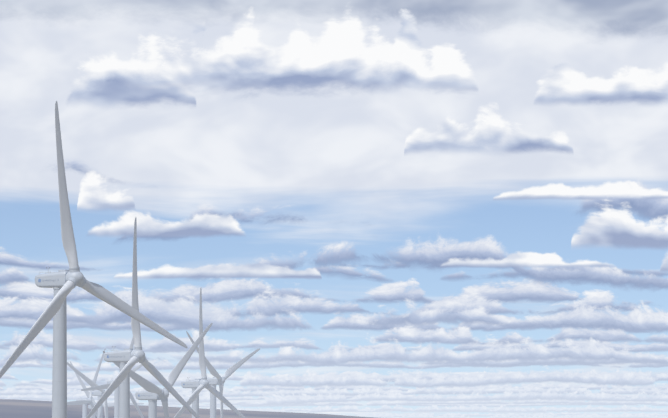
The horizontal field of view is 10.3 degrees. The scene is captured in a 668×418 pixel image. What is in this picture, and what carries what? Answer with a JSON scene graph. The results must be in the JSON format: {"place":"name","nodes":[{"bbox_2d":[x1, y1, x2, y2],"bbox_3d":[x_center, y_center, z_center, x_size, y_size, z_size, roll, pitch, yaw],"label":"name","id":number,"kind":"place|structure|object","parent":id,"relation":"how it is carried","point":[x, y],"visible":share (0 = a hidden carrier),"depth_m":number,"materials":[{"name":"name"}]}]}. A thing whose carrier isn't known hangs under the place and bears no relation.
{"place":"outdoors","nodes":[
{"label":"outdoors","id":0,"kind":"place"},
{"bbox_2d":[0,399,373,417],"bbox_3d":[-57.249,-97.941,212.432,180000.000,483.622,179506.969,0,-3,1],"label":"terrain","id":1,"kind":"structure","parent":0,"point":[11,408],"depth_m":21204.37,"materials":[{"name":"grey"}]},
{"bbox_2d":[67,348,105,417],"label":"turbine","id":2,"kind":"object","parent":1,"relation":"on","point":[83,402],"visible":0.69,"depth_m":2436.38,"materials":[{"name":"grey paint"}]},
{"bbox_2d":[0,101,187,417],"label":"turbine","id":3,"kind":"object","parent":1,"relation":"on","point":[71,278],"visible":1,"depth_m":801.27,"materials":[{"name":"grey paint"}]},
{"bbox_2d":[70,361,143,417],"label":"turbine","id":4,"kind":"object","parent":1,"relation":"on","point":[87,393],"visible":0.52,"depth_m":2679.16,"materials":[{"name":"grey paint"}]},
{"bbox_2d":[67,360,148,417],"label":"turbine","id":5,"kind":"object","parent":1,"relation":"on","point":[98,393],"visible":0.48,"depth_m":2149.34,"materials":[{"name":"grey paint"}]},
{"bbox_2d":[81,337,143,417],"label":"turbine","id":6,"kind":"object","parent":1,"relation":"on","point":[116,399],"visible":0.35,"depth_m":1993.89,"materials":[{"name":"grey paint"}]},
{"bbox_2d":[86,217,199,417],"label":"turbine","id":7,"kind":"object","parent":1,"relation":"on","point":[129,360],"visible":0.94,"depth_m":1028.05,"materials":[{"name":"grey paint"}]},
{"bbox_2d":[103,323,212,417],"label":"turbine","id":8,"kind":"object","parent":1,"relation":"on","point":[154,392],"visible":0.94,"depth_m":1234.52,"materials":[{"name":"grey paint"}]},
{"bbox_2d":[174,288,245,417],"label":"turbine","id":9,"kind":"object","parent":1,"relation":"on","point":[197,386],"visible":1,"depth_m":1485.57,"materials":[{"name":"grey paint"}]},
{"bbox_2d":[186,331,259,417],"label":"turbine","id":10,"kind":"object","parent":1,"relation":"on","point":[217,379],"visible":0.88,"depth_m":1744.01,"materials":[{"name":"grey paint"}]},
{"bbox_2d":[0,0,667,417],"label":"sky","id":11,"kind":"structure","parent":0,"point":[408,208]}
]}

